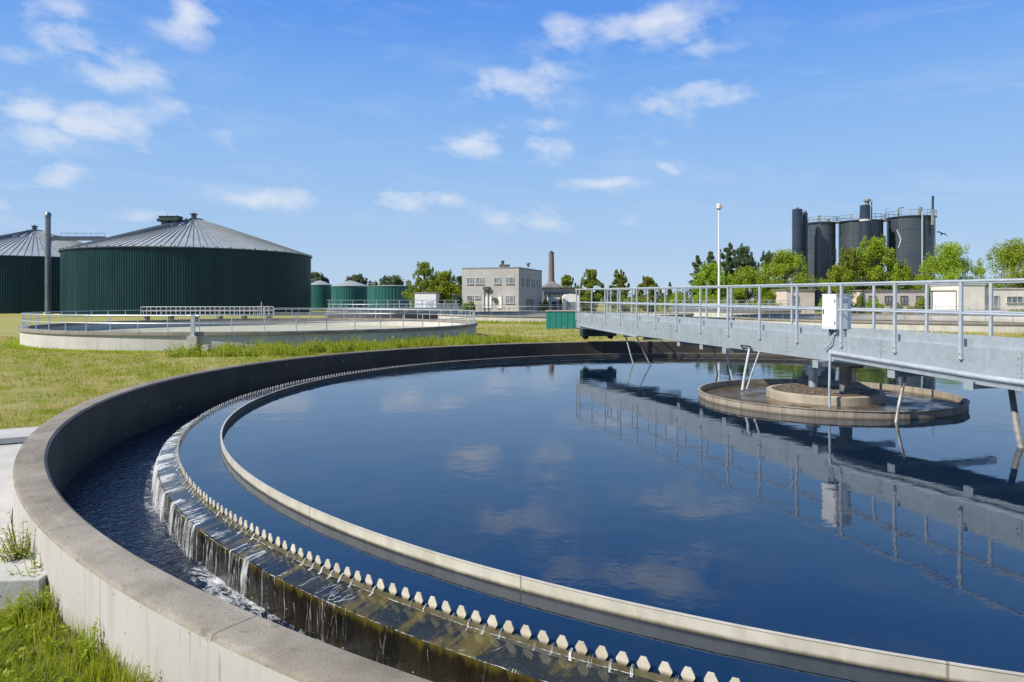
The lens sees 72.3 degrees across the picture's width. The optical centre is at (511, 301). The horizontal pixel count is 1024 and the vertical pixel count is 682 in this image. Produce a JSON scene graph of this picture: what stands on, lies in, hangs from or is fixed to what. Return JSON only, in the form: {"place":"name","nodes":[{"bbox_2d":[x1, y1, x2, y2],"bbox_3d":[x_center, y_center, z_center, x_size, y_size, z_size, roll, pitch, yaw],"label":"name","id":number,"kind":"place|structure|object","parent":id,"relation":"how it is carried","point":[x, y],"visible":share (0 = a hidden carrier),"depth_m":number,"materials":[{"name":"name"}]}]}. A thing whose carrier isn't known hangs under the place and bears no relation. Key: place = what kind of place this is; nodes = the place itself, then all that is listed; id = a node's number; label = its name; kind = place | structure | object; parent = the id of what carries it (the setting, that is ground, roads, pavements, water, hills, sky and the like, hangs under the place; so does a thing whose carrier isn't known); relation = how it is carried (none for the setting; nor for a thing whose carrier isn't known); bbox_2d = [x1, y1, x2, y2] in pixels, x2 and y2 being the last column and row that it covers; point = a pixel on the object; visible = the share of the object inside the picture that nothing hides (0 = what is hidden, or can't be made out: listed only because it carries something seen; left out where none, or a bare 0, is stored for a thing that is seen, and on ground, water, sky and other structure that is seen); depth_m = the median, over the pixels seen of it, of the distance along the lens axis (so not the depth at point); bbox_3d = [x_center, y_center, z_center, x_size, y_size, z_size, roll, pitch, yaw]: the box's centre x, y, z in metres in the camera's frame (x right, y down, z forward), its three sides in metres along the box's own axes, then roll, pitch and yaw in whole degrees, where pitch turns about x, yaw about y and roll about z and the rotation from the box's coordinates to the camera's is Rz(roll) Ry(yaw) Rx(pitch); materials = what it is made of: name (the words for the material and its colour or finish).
{"place":"outdoors","nodes":[
{"label":"outdoors","id":0,"kind":"place"},
{"bbox_2d":[0,442,23,552],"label":"path","id":1,"kind":"structure","parent":0,"point":[8,452],"depth_m":8.82,"materials":[{"name":"concrete"}]},
{"bbox_2d":[0,335,592,428],"bbox_3d":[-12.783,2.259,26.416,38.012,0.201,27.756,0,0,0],"label":"grass","id":2,"kind":"structure","parent":0,"point":[89,390],"depth_m":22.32,"materials":[{"name":"green plant"}]},
{"bbox_2d":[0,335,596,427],"bbox_3d":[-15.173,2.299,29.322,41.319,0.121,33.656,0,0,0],"label":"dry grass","id":3,"kind":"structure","parent":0,"point":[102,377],"depth_m":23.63,"materials":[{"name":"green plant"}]},
{"bbox_2d":[0,301,1022,681],"bbox_3d":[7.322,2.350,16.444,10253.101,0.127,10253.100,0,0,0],"label":"ground","id":4,"kind":"structure","parent":0,"point":[10,325],"depth_m":25.35,"materials":[{"name":"green plant"}]},
{"bbox_2d":[0,585,35,624],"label":"weed plant","id":5,"kind":"object","parent":4,"relation":"on","point":[16,606],"visible":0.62,"depth_m":5.15,"materials":[{"name":"green plant"}]},
{"bbox_2d":[0,426,38,443],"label":"paving slab","id":6,"kind":"structure","parent":4,"relation":"on","point":[13,435],"depth_m":11.62,"materials":[{"name":"concrete"}]},
{"bbox_2d":[0,553,46,608],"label":"concrete block","id":7,"kind":"structure","parent":4,"relation":"on","point":[11,582],"depth_m":5.38,"materials":[{"name":"grey concrete"}]},
{"bbox_2d":[5,548,42,576],"bbox_3d":[-3.806,2.180,5.526,0.271,0.384,0.332,0,0,0],"label":"weed plant","id":8,"kind":"object","parent":4,"relation":"on","point":[33,563],"visible":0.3,"depth_m":5.51,"materials":[{"name":"green plant"}]},
{"bbox_2d":[0,508,55,561],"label":"weed plant","id":9,"kind":"object","parent":4,"relation":"on","point":[13,549],"visible":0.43,"depth_m":5.78,"materials":[{"name":"green plant"}]},
{"bbox_2d":[23,585,54,615],"bbox_3d":[-3.523,2.241,5.213,0.192,0.261,0.249,0,0,-44],"label":"weed plant","id":10,"kind":"object","parent":4,"relation":"on","point":[42,595],"visible":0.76,"depth_m":5.20,"materials":[{"name":"green plant"}]},
{"bbox_2d":[0,224,81,313],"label":"digester","id":11,"kind":"object","parent":4,"relation":"on","point":[22,271],"visible":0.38,"depth_m":133.94,"materials":[{"name":"paint"}]},
{"bbox_2d":[1,399,88,429],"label":"tall weeds","id":12,"kind":"object","parent":4,"relation":"on","point":[14,421],"visible":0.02,"depth_m":13.44,"materials":[{"name":"green plant"}]},
{"bbox_2d":[0,610,125,681],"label":"dry grass","id":13,"kind":"structure","parent":4,"relation":"on","point":[43,655],"depth_m":4.60,"materials":[{"name":"green plant"}]},
{"bbox_2d":[0,553,132,681],"bbox_3d":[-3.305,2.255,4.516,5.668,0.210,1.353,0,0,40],"label":"grass","id":14,"kind":"structure","parent":4,"relation":"on","point":[27,675],"depth_m":4.53,"materials":[{"name":"green plant"}]},
{"bbox_2d":[43,212,105,313],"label":"vent stack","id":15,"kind":"object","parent":4,"relation":"on","point":[48,239],"visible":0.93,"depth_m":124.78,"materials":[{"name":"metal"}]},
{"bbox_2d":[0,536,174,681],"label":"tall weeds","id":16,"kind":"object","parent":4,"relation":"on","point":[117,674],"visible":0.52,"depth_m":4.54,"materials":[{"name":"green plant"}]},
{"bbox_2d":[77,618,100,663],"bbox_3d":[-2.754,2.233,4.563,0.136,0.286,0.159,0,0,0],"label":"weed plant","id":17,"kind":"object","parent":4,"relation":"on","point":[92,640],"visible":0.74,"depth_m":4.55,"materials":[{"name":"green plant"}]},
{"bbox_2d":[95,648,116,677],"bbox_3d":[-2.528,2.281,4.378,0.123,0.194,0.169,0,0,-25],"label":"weed plant","id":18,"kind":"object","parent":4,"relation":"on","point":[110,660],"visible":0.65,"depth_m":4.38,"materials":[{"name":"green plant"}]},
{"bbox_2d":[3,340,213,352],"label":"tall weeds","id":19,"kind":"object","parent":4,"relation":"on","point":[16,342],"visible":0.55,"depth_m":32.82,"materials":[{"name":"green plant"}]},
{"bbox_2d":[58,213,312,315],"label":"digester","id":20,"kind":"object","parent":4,"relation":"on","point":[178,262],"visible":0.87,"depth_m":111.07,"materials":[{"name":"paint"}]},
{"bbox_2d":[144,302,273,319],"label":"railed platform","id":21,"kind":"structure","parent":4,"relation":"on","point":[169,317],"depth_m":80.28,"materials":[{"name":"metal"}]},
{"bbox_2d":[18,309,477,351],"bbox_3d":[-15.700,1.793,45.493,26.900,2.313,27.113,0,0,0],"label":"settling tank","id":22,"kind":"object","parent":4,"relation":"on","point":[69,335],"visible":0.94,"depth_m":34.66,"materials":[{"name":"concrete"}]},
{"bbox_2d":[88,325,429,331],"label":"water","id":23,"kind":"structure","parent":22,"relation":"in","point":[257,328],"depth_m":50.91,"materials":[{"name":"liquid"}]},
{"bbox_2d":[311,271,329,283],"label":"tree","id":24,"kind":"object","parent":4,"relation":"on","point":[316,276],"visible":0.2,"depth_m":213.41,"materials":[{"name":"green plant"}]},
{"bbox_2d":[311,280,331,310],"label":"storage tank","id":25,"kind":"object","parent":4,"relation":"on","point":[320,294],"visible":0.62,"depth_m":169.52,"materials":[{"name":"teal metal"}]},
{"bbox_2d":[273,308,376,317],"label":"guard rail","id":26,"kind":"object","parent":4,"relation":"on","point":[328,312],"visible":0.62,"depth_m":80.28,"materials":[{"name":"grey metal"}]},
{"bbox_2d":[163,329,523,357],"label":"tall weeds","id":27,"kind":"object","parent":4,"relation":"on","point":[218,353],"visible":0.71,"depth_m":32.02,"materials":[{"name":"green plant"}]},
{"bbox_2d":[331,280,366,307],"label":"storage tank","id":28,"kind":"object","parent":4,"relation":"on","point":[349,292],"visible":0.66,"depth_m":162.34,"materials":[{"name":"teal metal"}]},
{"bbox_2d":[346,273,372,285],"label":"tree","id":29,"kind":"object","parent":4,"relation":"on","point":[358,278],"visible":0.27,"depth_m":219.04,"materials":[{"name":"green plant"}]},
{"bbox_2d":[367,285,413,307],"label":"storage tank","id":30,"kind":"object","parent":4,"relation":"on","point":[385,294],"visible":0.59,"depth_m":155.07,"materials":[{"name":"teal metal"}]},
{"bbox_2d":[372,274,413,285],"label":"tree","id":31,"kind":"object","parent":4,"relation":"on","point":[391,280],"visible":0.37,"depth_m":218.42,"materials":[{"name":"green plant"}]},
{"bbox_2d":[327,304,459,318],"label":"settling tank","id":32,"kind":"object","parent":4,"relation":"on","point":[425,316],"visible":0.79,"depth_m":91.22,"materials":[{"name":"concrete"}]},
{"bbox_2d":[327,300,459,310],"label":"walkway bridge","id":33,"kind":"structure","parent":32,"relation":"on","point":[355,309],"depth_m":98.10,"materials":[{"name":"metal"}]},
{"bbox_2d":[401,261,440,307],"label":"tree","id":34,"kind":"object","parent":4,"relation":"on","point":[425,271],"visible":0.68,"depth_m":117.23,"materials":[{"name":"green plant"}]},
{"bbox_2d":[414,292,442,307],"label":"cabin","id":35,"kind":"object","parent":4,"relation":"on","point":[428,297],"visible":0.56,"depth_m":112.03,"materials":[{"name":"white metal"}]},
{"bbox_2d":[426,268,461,307],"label":"tree","id":36,"kind":"object","parent":4,"relation":"on","point":[446,289],"visible":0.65,"depth_m":114.63,"materials":[{"name":"green plant"}]},
{"bbox_2d":[446,293,462,307],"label":"bush","id":37,"kind":"object","parent":4,"relation":"on","point":[456,297],"visible":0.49,"depth_m":109.26,"materials":[{"name":"green plant"}]},
{"bbox_2d":[462,301,475,311],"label":"bush","id":38,"kind":"object","parent":4,"relation":"on","point":[471,304],"visible":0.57,"depth_m":108.07,"materials":[{"name":"green plant"}]},
{"bbox_2d":[451,319,545,323],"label":"tall weeds","id":39,"kind":"object","parent":4,"relation":"on","point":[508,322],"visible":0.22,"depth_m":73.75,"materials":[{"name":"green plant"}]},
{"bbox_2d":[462,261,541,311],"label":"office building","id":40,"kind":"structure","parent":4,"relation":"on","point":[502,284],"depth_m":111.84,"materials":[{"name":"grey concrete"}]},
{"bbox_2d":[482,295,491,308],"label":"door","id":41,"kind":"structure","parent":40,"relation":"in","point":[486,296],"depth_m":111.59,"materials":[{"name":"white metal"}]},
{"bbox_2d":[505,295,514,303],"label":"window","id":42,"kind":"structure","parent":40,"relation":"in","point":[509,299],"depth_m":110.37,"materials":[{"name":"white glass"}]},
{"bbox_2d":[13,341,1023,681],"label":"settling tank","id":43,"kind":"object","parent":4,"relation":"on","point":[167,625],"visible":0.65,"depth_m":5.33,"materials":[{"name":"concrete"}]},
{"bbox_2d":[61,402,320,640],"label":"water","id":44,"kind":"structure","parent":43,"relation":"in","point":[100,492],"depth_m":9.34,"materials":[{"name":"blue liquid"}]},
{"bbox_2d":[131,420,633,676],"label":"falling water","id":45,"kind":"structure","parent":44,"relation":"on","point":[162,497],"depth_m":8.30,"materials":[{"name":"white liquid"}]},
{"bbox_2d":[178,356,1023,681],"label":"water","id":46,"kind":"structure","parent":43,"relation":"in","point":[660,482],"depth_m":8.09,"materials":[{"name":"blue liquid"}]},
{"bbox_2d":[698,358,969,419],"bbox_3d":[7.322,2.005,16.444,5.730,1.290,5.730,0,0,0],"label":"feed well","id":47,"kind":"object","parent":43,"relation":"in","point":[851,398],"visible":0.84,"depth_m":15.73,"materials":[{"name":"concrete"}]},
{"bbox_2d":[575,278,1023,447],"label":"scraper bridge","id":48,"kind":"structure","parent":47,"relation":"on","point":[971,362],"depth_m":14.99,"materials":[{"name":"metal"}]},
{"bbox_2d":[539,298,548,310],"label":"bush","id":49,"kind":"object","parent":4,"relation":"on","point":[545,303],"visible":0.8,"depth_m":120.63,"materials":[{"name":"green plant"}]},
{"bbox_2d":[547,251,554,282],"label":"brick chimney","id":50,"kind":"object","parent":4,"relation":"on","point":[551,268],"visible":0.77,"depth_m":139.52,"materials":[{"name":"brown brick"}]},
{"bbox_2d":[547,296,560,309],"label":"white annex","id":51,"kind":"object","parent":4,"relation":"on","point":[553,300],"visible":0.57,"depth_m":126.00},
{"bbox_2d":[542,281,577,305],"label":"shed","id":52,"kind":"structure","parent":4,"relation":"on","point":[552,288],"depth_m":132.78,"materials":[{"name":"grey concrete"}]},
{"bbox_2d":[545,310,576,328],"bbox_3d":[4.196,1.570,59.889,2.680,1.580,2.140,0,0,3],"label":"green container","id":53,"kind":"object","parent":4,"relation":"on","point":[559,319],"visible":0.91,"depth_m":58.90,"materials":[{"name":"metal"}]},
{"bbox_2d":[438,305,693,322],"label":"settling tank","id":54,"kind":"object","parent":4,"relation":"on","point":[514,316],"visible":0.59,"depth_m":79.03,"materials":[{"name":"concrete"}]},
{"bbox_2d":[561,274,576,286],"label":"tree","id":55,"kind":"object","parent":4,"relation":"on","point":[566,280],"visible":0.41,"depth_m":149.53,"materials":[{"name":"green plant"}]},
{"bbox_2d":[561,294,578,310],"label":"vaulted shelter","id":56,"kind":"object","parent":4,"relation":"on","point":[568,299],"visible":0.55,"depth_m":118.00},
{"bbox_2d":[580,297,589,310],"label":"bush","id":57,"kind":"object","parent":4,"relation":"on","point":[585,299],"visible":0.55,"depth_m":119.02,"materials":[{"name":"green plant"}]},
{"bbox_2d":[574,269,606,310],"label":"tree","id":58,"kind":"object","parent":4,"relation":"on","point":[591,281],"visible":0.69,"depth_m":121.34,"materials":[{"name":"green plant"}]},
{"bbox_2d":[609,269,629,311],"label":"tree","id":59,"kind":"object","parent":4,"relation":"on","point":[620,280],"visible":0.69,"depth_m":123.31,"materials":[{"name":"green plant"}]},
{"bbox_2d":[608,294,654,311],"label":"bush","id":60,"kind":"object","parent":4,"relation":"on","point":[629,300],"visible":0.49,"depth_m":119.87,"materials":[{"name":"green plant"}]},
{"bbox_2d":[633,276,662,311],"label":"tree","id":61,"kind":"object","parent":4,"relation":"on","point":[648,281],"visible":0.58,"depth_m":123.51,"materials":[{"name":"green plant"}]},
{"bbox_2d":[582,313,734,319],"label":"steel trough","id":62,"kind":"object","parent":4,"relation":"on","point":[696,317],"visible":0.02,"depth_m":65.35,"materials":[{"name":"metal"}]},
{"bbox_2d":[656,291,689,311],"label":"bush","id":63,"kind":"object","parent":4,"relation":"on","point":[681,297],"visible":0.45,"depth_m":122.25,"materials":[{"name":"green plant"}]},
{"bbox_2d":[687,251,716,306],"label":"tree","id":64,"kind":"object","parent":4,"relation":"on","point":[710,257],"visible":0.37,"depth_m":149.72,"materials":[{"name":"green plant"}]},
{"bbox_2d":[691,261,735,302],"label":"tree","id":65,"kind":"object","parent":4,"relation":"on","point":[709,273],"visible":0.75,"depth_m":126.83,"materials":[{"name":"green plant"}]},
{"bbox_2d":[702,295,734,304],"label":"bush","id":66,"kind":"object","parent":4,"relation":"on","point":[710,298],"visible":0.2,"depth_m":118.76,"materials":[{"name":"green plant"}]},
{"bbox_2d":[716,203,722,317],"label":"lamp mast","id":67,"kind":"object","parent":4,"relation":"on","point":[719,206],"visible":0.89,"depth_m":87.89,"materials":[{"name":"white metal"}]},
{"bbox_2d":[450,287,997,305],"bbox_3d":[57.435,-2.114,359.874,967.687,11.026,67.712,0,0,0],"label":"wood","id":68,"kind":"object","parent":4,"relation":"on","point":[614,293],"visible":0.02,"depth_m":346.77,"materials":[{"name":"green plant"}]},
{"bbox_2d":[714,242,737,301],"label":"tree","id":69,"kind":"object","parent":4,"relation":"on","point":[727,265],"visible":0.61,"depth_m":150.98,"materials":[{"name":"green plant"}]},
{"bbox_2d":[670,304,801,317],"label":"settling tank","id":70,"kind":"object","parent":4,"relation":"on","point":[714,313],"visible":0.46,"depth_m":98.30,"materials":[{"name":"concrete"}]},
{"bbox_2d":[669,300,800,309],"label":"walkway bridge","id":71,"kind":"structure","parent":70,"relation":"on","point":[709,308],"depth_m":105.58,"materials":[{"name":"metal"}]},
{"bbox_2d":[725,243,759,301],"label":"tree","id":72,"kind":"object","parent":4,"relation":"on","point":[743,258],"visible":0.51,"depth_m":149.41,"materials":[{"name":"green plant"}]},
{"bbox_2d":[723,265,775,305],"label":"tree","id":73,"kind":"object","parent":4,"relation":"on","point":[744,275],"visible":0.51,"depth_m":122.91,"materials":[{"name":"green plant"}]},
{"bbox_2d":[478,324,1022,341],"bbox_3d":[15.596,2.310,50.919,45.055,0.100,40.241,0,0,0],"label":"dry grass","id":74,"kind":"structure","parent":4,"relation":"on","point":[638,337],"depth_m":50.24,"materials":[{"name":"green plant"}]},
{"bbox_2d":[744,296,780,305],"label":"bush","id":75,"kind":"object","parent":4,"relation":"on","point":[763,302],"visible":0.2,"depth_m":116.88,"materials":[{"name":"green plant"}]},
{"bbox_2d":[756,250,777,301],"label":"tree","id":76,"kind":"object","parent":4,"relation":"on","point":[766,258],"visible":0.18,"depth_m":155.33,"materials":[{"name":"green plant"}]},
{"bbox_2d":[749,248,817,304],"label":"tree","id":77,"kind":"object","parent":4,"relation":"on","point":[783,264],"visible":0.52,"depth_m":124.34,"materials":[{"name":"green plant"}]},
{"bbox_2d":[772,289,815,313],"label":"pink building","id":78,"kind":"structure","parent":4,"relation":"on","point":[807,297],"depth_m":116.00,"materials":[{"name":"clear concrete"}]},
{"bbox_2d":[792,207,802,287],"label":"narrow tower","id":79,"kind":"structure","parent":4,"relation":"on","point":[797,229],"depth_m":155.06,"materials":[{"name":"metal"}]},
{"bbox_2d":[803,210,807,288],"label":"narrow tower","id":80,"kind":"structure","parent":4,"relation":"on","point":[805,233],"depth_m":157.04,"materials":[{"name":"metal"}]},
{"bbox_2d":[808,215,836,310],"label":"silo","id":81,"kind":"object","parent":4,"relation":"on","point":[821,247],"visible":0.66,"depth_m":159.33,"materials":[{"name":"paint"}]},
{"bbox_2d":[818,265,857,313],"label":"tree","id":82,"kind":"object","parent":4,"relation":"on","point":[836,274],"visible":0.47,"depth_m":113.81,"materials":[{"name":"green plant"}]},
{"bbox_2d":[828,247,877,292],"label":"tree","id":83,"kind":"object","parent":4,"relation":"on","point":[848,258],"visible":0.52,"depth_m":129.06,"materials":[{"name":"green plant"}]},
{"bbox_2d":[856,296,864,313],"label":"bush","id":84,"kind":"object","parent":4,"relation":"on","point":[860,301],"visible":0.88,"depth_m":112.80,"materials":[{"name":"green plant"}]},
{"bbox_2d":[837,207,889,289],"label":"silo","id":85,"kind":"object","parent":4,"relation":"on","point":[848,234],"visible":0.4,"depth_m":156.88,"materials":[{"name":"paint"}]},
{"bbox_2d":[859,199,871,286],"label":"narrow tower","id":86,"kind":"structure","parent":4,"relation":"on","point":[865,220],"depth_m":152.37,"materials":[{"name":"metal"}]},
{"bbox_2d":[865,298,884,313],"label":"bush","id":87,"kind":"object","parent":4,"relation":"on","point":[869,304],"visible":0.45,"depth_m":112.14,"materials":[{"name":"green plant"}]},
{"bbox_2d":[729,306,1023,332],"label":"settling tank","id":88,"kind":"object","parent":4,"relation":"on","point":[1013,326],"visible":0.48,"depth_m":57.75,"materials":[{"name":"concrete"}]},
{"bbox_2d":[774,318,1023,322],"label":"water","id":89,"kind":"structure","parent":88,"relation":"in","point":[946,320],"depth_m":81.90,"materials":[{"name":"liquid"}]},
{"bbox_2d":[843,235,911,289],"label":"tree","id":90,"kind":"object","parent":4,"relation":"on","point":[872,254],"visible":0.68,"depth_m":126.88,"materials":[{"name":"green plant"}]},
{"bbox_2d":[845,290,924,313],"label":"pink building","id":91,"kind":"structure","parent":4,"relation":"on","point":[905,298],"depth_m":116.00,"materials":[{"name":"clear concrete"}]},
{"bbox_2d":[890,302,913,313],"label":"bush","id":92,"kind":"object","parent":4,"relation":"on","point":[899,306],"visible":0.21,"depth_m":112.42,"materials":[{"name":"green plant"}]},
{"bbox_2d":[880,262,924,289],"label":"tree","id":93,"kind":"object","parent":4,"relation":"on","point":[908,271],"visible":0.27,"depth_m":125.44,"materials":[{"name":"green plant"}]},
{"bbox_2d":[886,196,936,308],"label":"silo","id":94,"kind":"object","parent":4,"relation":"on","point":[911,239],"visible":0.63,"depth_m":153.75,"materials":[{"name":"paint"}]},
{"bbox_2d":[914,296,924,313],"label":"bush","id":95,"kind":"object","parent":4,"relation":"on","point":[919,302],"visible":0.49,"depth_m":112.04,"materials":[{"name":"green plant"}]},
{"bbox_2d":[930,290,956,309],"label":"garage door","id":96,"kind":"structure","parent":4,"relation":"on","point":[943,297],"depth_m":103.97,"materials":[{"name":"white metal"}]},
{"bbox_2d":[916,241,993,305],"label":"tree","id":97,"kind":"object","parent":4,"relation":"on","point":[946,266],"visible":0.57,"depth_m":127.03,"materials":[{"name":"green plant"}]},
{"bbox_2d":[929,284,1023,310],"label":"white hall","id":98,"kind":"structure","parent":4,"relation":"on","point":[1005,298],"depth_m":112.55,"materials":[{"name":"clear concrete"}]},
{"bbox_2d":[988,296,998,307],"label":"window","id":99,"kind":"structure","parent":98,"relation":"in","point":[995,298],"depth_m":112.54,"materials":[{"name":"grey glass"}]},
{"bbox_2d":[1006,296,1023,303],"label":"window","id":100,"kind":"structure","parent":98,"relation":"in","point":[1009,299],"depth_m":112.54,"materials":[{"name":"grey glass"}]},
{"bbox_2d":[977,237,1023,287],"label":"tree","id":101,"kind":"object","parent":4,"relation":"on","point":[1012,256],"visible":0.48,"depth_m":127.18,"materials":[{"name":"green plant"}]},
{"bbox_2d":[0,0,1023,300],"label":"sky","id":102,"kind":"structure","parent":0,"point":[373,139],"materials":[{"name":"blue"}]},
{"bbox_2d":[464,323,1023,343],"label":"grass","id":103,"kind":"structure","parent":0,"point":[524,338],"depth_m":50.35,"materials":[{"name":"green plant"}]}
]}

